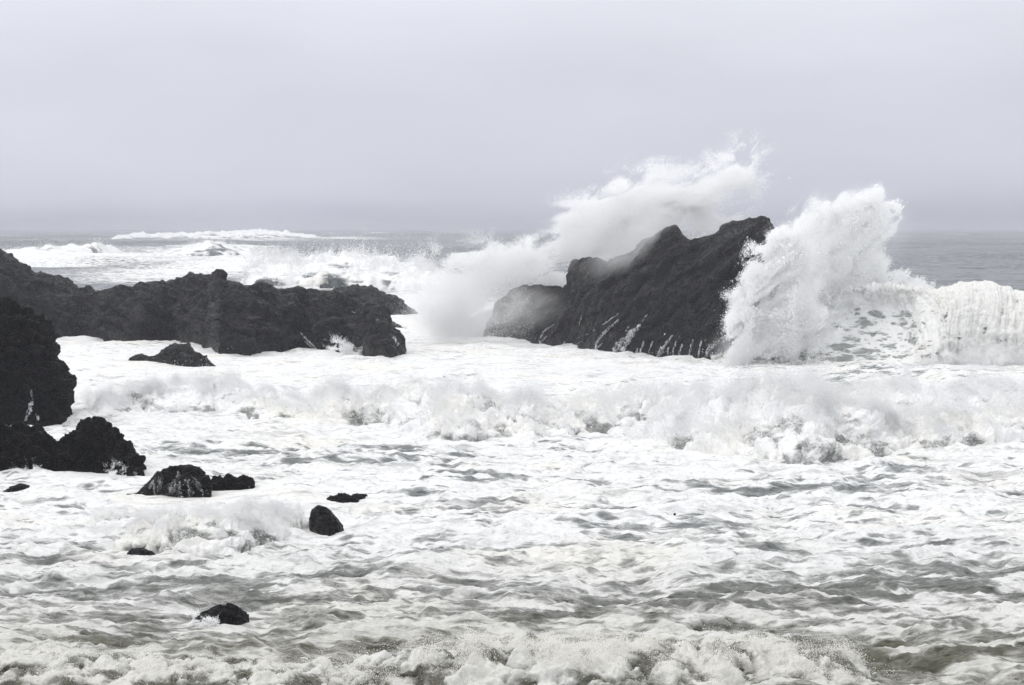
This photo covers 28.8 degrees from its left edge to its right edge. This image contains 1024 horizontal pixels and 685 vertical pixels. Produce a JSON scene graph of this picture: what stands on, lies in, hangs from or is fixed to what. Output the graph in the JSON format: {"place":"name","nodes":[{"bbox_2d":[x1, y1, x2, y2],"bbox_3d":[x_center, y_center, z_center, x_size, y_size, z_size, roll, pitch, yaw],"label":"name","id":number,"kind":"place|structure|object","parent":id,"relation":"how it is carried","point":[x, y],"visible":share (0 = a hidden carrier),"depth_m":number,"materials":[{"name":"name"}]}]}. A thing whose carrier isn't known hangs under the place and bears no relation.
{"place":"outdoors","nodes":[
{"label":"outdoors","id":0,"kind":"place"},
{"bbox_2d":[0,229,1023,684],"bbox_3d":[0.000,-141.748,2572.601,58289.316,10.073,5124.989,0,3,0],"label":"sea","id":1,"kind":"structure","parent":0,"point":[908,563],"depth_m":39.89,"materials":[{"name":"liquid"}]},
{"bbox_2d":[3,483,29,491],"bbox_3d":[-11.359,3.807,45.861,0.640,1.142,1.380,0,3,0],"label":"boulder","id":2,"kind":"object","parent":1,"relation":"in","point":[18,487],"visible":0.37,"depth_m":45.59,"materials":[{"name":"black stone"}]},
{"bbox_2d":[9,458,41,472],"bbox_3d":[-11.668,3.038,48.023,1.427,0.636,0.358,0,3,0],"label":"spray burst","id":3,"kind":"object","parent":1,"relation":"on","point":[35,469],"visible":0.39,"depth_m":48.01,"materials":[{"name":"white liquid"}]},
{"bbox_2d":[0,421,67,470],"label":"boulder","id":4,"kind":"object","parent":1,"relation":"in","point":[22,444],"visible":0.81,"depth_m":48.59,"materials":[{"name":"black stone"}]},
{"bbox_2d":[0,296,76,426],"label":"rock","id":5,"kind":"object","parent":1,"relation":"in","point":[38,382],"visible":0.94,"depth_m":61.18,"materials":[{"name":"black stone"}]},
{"bbox_2d":[0,248,84,333],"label":"rock","id":6,"kind":"object","parent":1,"relation":"in","point":[49,296],"visible":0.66,"depth_m":108.81,"materials":[{"name":"black stone"}]},
{"bbox_2d":[1,237,131,253],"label":"breaking wave","id":7,"kind":"object","parent":1,"relation":"on","point":[96,247],"visible":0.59,"depth_m":357.85,"materials":[{"name":"white liquid"}]},
{"bbox_2d":[60,416,146,475],"bbox_3d":[-10.206,2.987,49.390,2.204,2.405,3.954,-1,3,-13],"label":"boulder","id":8,"kind":"object","parent":1,"relation":"in","point":[93,444],"visible":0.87,"depth_m":48.74,"materials":[{"name":"black stone"}]},
{"bbox_2d":[103,458,136,477],"bbox_3d":[-9.425,3.057,47.814,1.008,0.625,0.337,0,3,0],"label":"spray burst","id":9,"kind":"object","parent":1,"relation":"on","point":[112,474],"visible":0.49,"depth_m":47.81,"materials":[{"name":"white liquid"}]},
{"bbox_2d":[128,353,148,360],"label":"boulder","id":10,"kind":"object","parent":1,"relation":"in","point":[140,357],"visible":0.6,"depth_m":90.25,"materials":[{"name":"grey stone"}]},
{"bbox_2d":[127,547,155,555],"bbox_3d":[-6.745,4.329,36.497,0.468,1.172,1.472,-2,4,-34],"label":"boulder","id":11,"kind":"object","parent":1,"relation":"in","point":[138,551],"visible":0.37,"depth_m":36.31,"materials":[{"name":"black stone"}]},
{"bbox_2d":[0,634,338,684],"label":"breaking wave","id":12,"kind":"object","parent":1,"relation":"on","point":[52,666],"visible":0.94,"depth_m":26.43,"materials":[{"name":"white liquid"}]},
{"bbox_2d":[126,464,212,497],"bbox_3d":[-7.727,3.580,45.448,2.101,1.653,2.440,0,3,0],"label":"boulder","id":13,"kind":"object","parent":1,"relation":"in","point":[189,481],"visible":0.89,"depth_m":44.63,"materials":[{"name":"stone"}]},
{"bbox_2d":[146,342,214,366],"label":"boulder","id":14,"kind":"object","parent":1,"relation":"in","point":[186,355],"visible":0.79,"depth_m":87.40,"materials":[{"name":"black stone"}]},
{"bbox_2d":[73,348,311,419],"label":"breaking wave","id":15,"kind":"object","parent":1,"relation":"on","point":[220,394],"visible":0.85,"depth_m":64.68,"materials":[{"name":"white liquid"}]},
{"bbox_2d":[82,486,310,555],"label":"breaking wave","id":16,"kind":"object","parent":1,"relation":"on","point":[243,525],"visible":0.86,"depth_m":37.73,"materials":[{"name":"white liquid"}]},
{"bbox_2d":[187,608,219,627],"bbox_3d":[-4.733,4.183,30.286,0.594,0.390,0.319,0,3,0],"label":"spray burst","id":17,"kind":"object","parent":1,"relation":"on","point":[208,618],"visible":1,"depth_m":30.26,"materials":[{"name":"white liquid"}]},
{"bbox_2d":[160,235,253,255],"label":"breaking wave","id":18,"kind":"object","parent":1,"relation":"on","point":[211,248],"visible":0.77,"depth_m":412.85,"materials":[{"name":"white liquid"}]},
{"bbox_2d":[112,228,318,238],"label":"breaking wave","id":19,"kind":"object","parent":1,"relation":"on","point":[246,233],"visible":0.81,"depth_m":954.18,"materials":[{"name":"white liquid"}]},
{"bbox_2d":[193,603,248,624],"bbox_3d":[-4.498,4.619,30.811,0.904,1.246,1.122,0,3,0],"label":"boulder","id":20,"kind":"object","parent":1,"relation":"in","point":[230,613],"visible":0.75,"depth_m":30.54,"materials":[{"name":"black stone"}]},
{"bbox_2d":[53,269,406,357],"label":"rock","id":21,"kind":"object","parent":1,"relation":"in","point":[216,310],"visible":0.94,"depth_m":98.34,"materials":[{"name":"black stone"}]},
{"bbox_2d":[211,473,254,490],"bbox_3d":[-6.506,3.688,46.106,1.157,1.356,1.472,0,3,-8],"label":"boulder","id":22,"kind":"object","parent":1,"relation":"in","point":[227,481],"visible":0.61,"depth_m":45.65,"materials":[{"name":"black stone"}]},
{"bbox_2d":[308,505,343,535],"bbox_3d":[-3.666,3.967,39.562,0.712,1.542,2.052,-1,3,-9],"label":"boulder","id":23,"kind":"object","parent":1,"relation":"in","point":[324,520],"visible":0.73,"depth_m":38.93,"materials":[{"name":"black stone"}]},
{"bbox_2d":[324,334,361,355],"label":"spray burst","id":24,"kind":"object","parent":1,"relation":"on","point":[345,347],"visible":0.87,"depth_m":93.10,"materials":[{"name":"white liquid"}]},
{"bbox_2d":[232,210,460,290],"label":"breaking wave","id":25,"kind":"object","parent":1,"relation":"on","point":[325,269],"visible":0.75,"depth_m":197.82,"materials":[{"name":"white liquid"}]},
{"bbox_2d":[327,493,367,502],"bbox_3d":[-3.658,3.884,44.206,1.118,1.182,1.774,0,3,0],"label":"boulder","id":26,"kind":"object","parent":1,"relation":"in","point":[346,498],"visible":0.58,"depth_m":43.73,"materials":[{"name":"black stone"}]},
{"bbox_2d":[331,284,417,314],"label":"rock","id":27,"kind":"object","parent":1,"relation":"in","point":[378,297],"visible":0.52,"depth_m":138.43,"materials":[{"name":"black stone"}]},
{"bbox_2d":[391,321,403,327],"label":"rock","id":28,"kind":"object","parent":1,"relation":"in","point":[396,325],"visible":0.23,"depth_m":120.48,"materials":[{"name":"black stone"}]},
{"bbox_2d":[283,328,736,441],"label":"breaking wave","id":29,"kind":"object","parent":1,"relation":"on","point":[418,410],"visible":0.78,"depth_m":59.30,"materials":[{"name":"white liquid"}]},
{"bbox_2d":[378,130,789,343],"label":"spray plume","id":30,"kind":"object","parent":1,"relation":"on","point":[589,229],"visible":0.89,"depth_m":103.20,"materials":[{"name":"white liquid"}]},
{"bbox_2d":[316,612,900,684],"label":"breaking wave","id":31,"kind":"object","parent":1,"relation":"on","point":[523,660],"visible":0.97,"depth_m":25.65,"materials":[{"name":"white liquid"}]},
{"bbox_2d":[482,216,779,359],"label":"rock","id":32,"kind":"object","parent":1,"relation":"in","point":[646,294],"visible":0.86,"depth_m":93.67,"materials":[{"name":"black stone"}]},
{"bbox_2d":[702,181,935,364],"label":"spray plume","id":33,"kind":"object","parent":1,"relation":"on","point":[796,246],"visible":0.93,"depth_m":87.15,"materials":[{"name":"white liquid"}]},
{"bbox_2d":[616,315,1023,465],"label":"breaking wave","id":34,"kind":"object","parent":1,"relation":"on","point":[807,420],"visible":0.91,"depth_m":53.88,"materials":[{"name":"white liquid"}]},
{"bbox_2d":[710,279,1023,366],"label":"breaking wave","id":35,"kind":"object","parent":1,"relation":"on","point":[889,314],"visible":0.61,"depth_m":88.28,"materials":[{"name":"liquid"}]},
{"bbox_2d":[713,320,1023,407],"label":"breaking wave","id":36,"kind":"object","parent":1,"relation":"on","point":[975,387],"visible":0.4,"depth_m":67.36,"materials":[{"name":"white liquid"}]},
{"bbox_2d":[0,0,1023,229],"label":"sky","id":37,"kind":"structure","parent":0,"point":[115,114],"materials":[{"name":"grey"}]}
]}

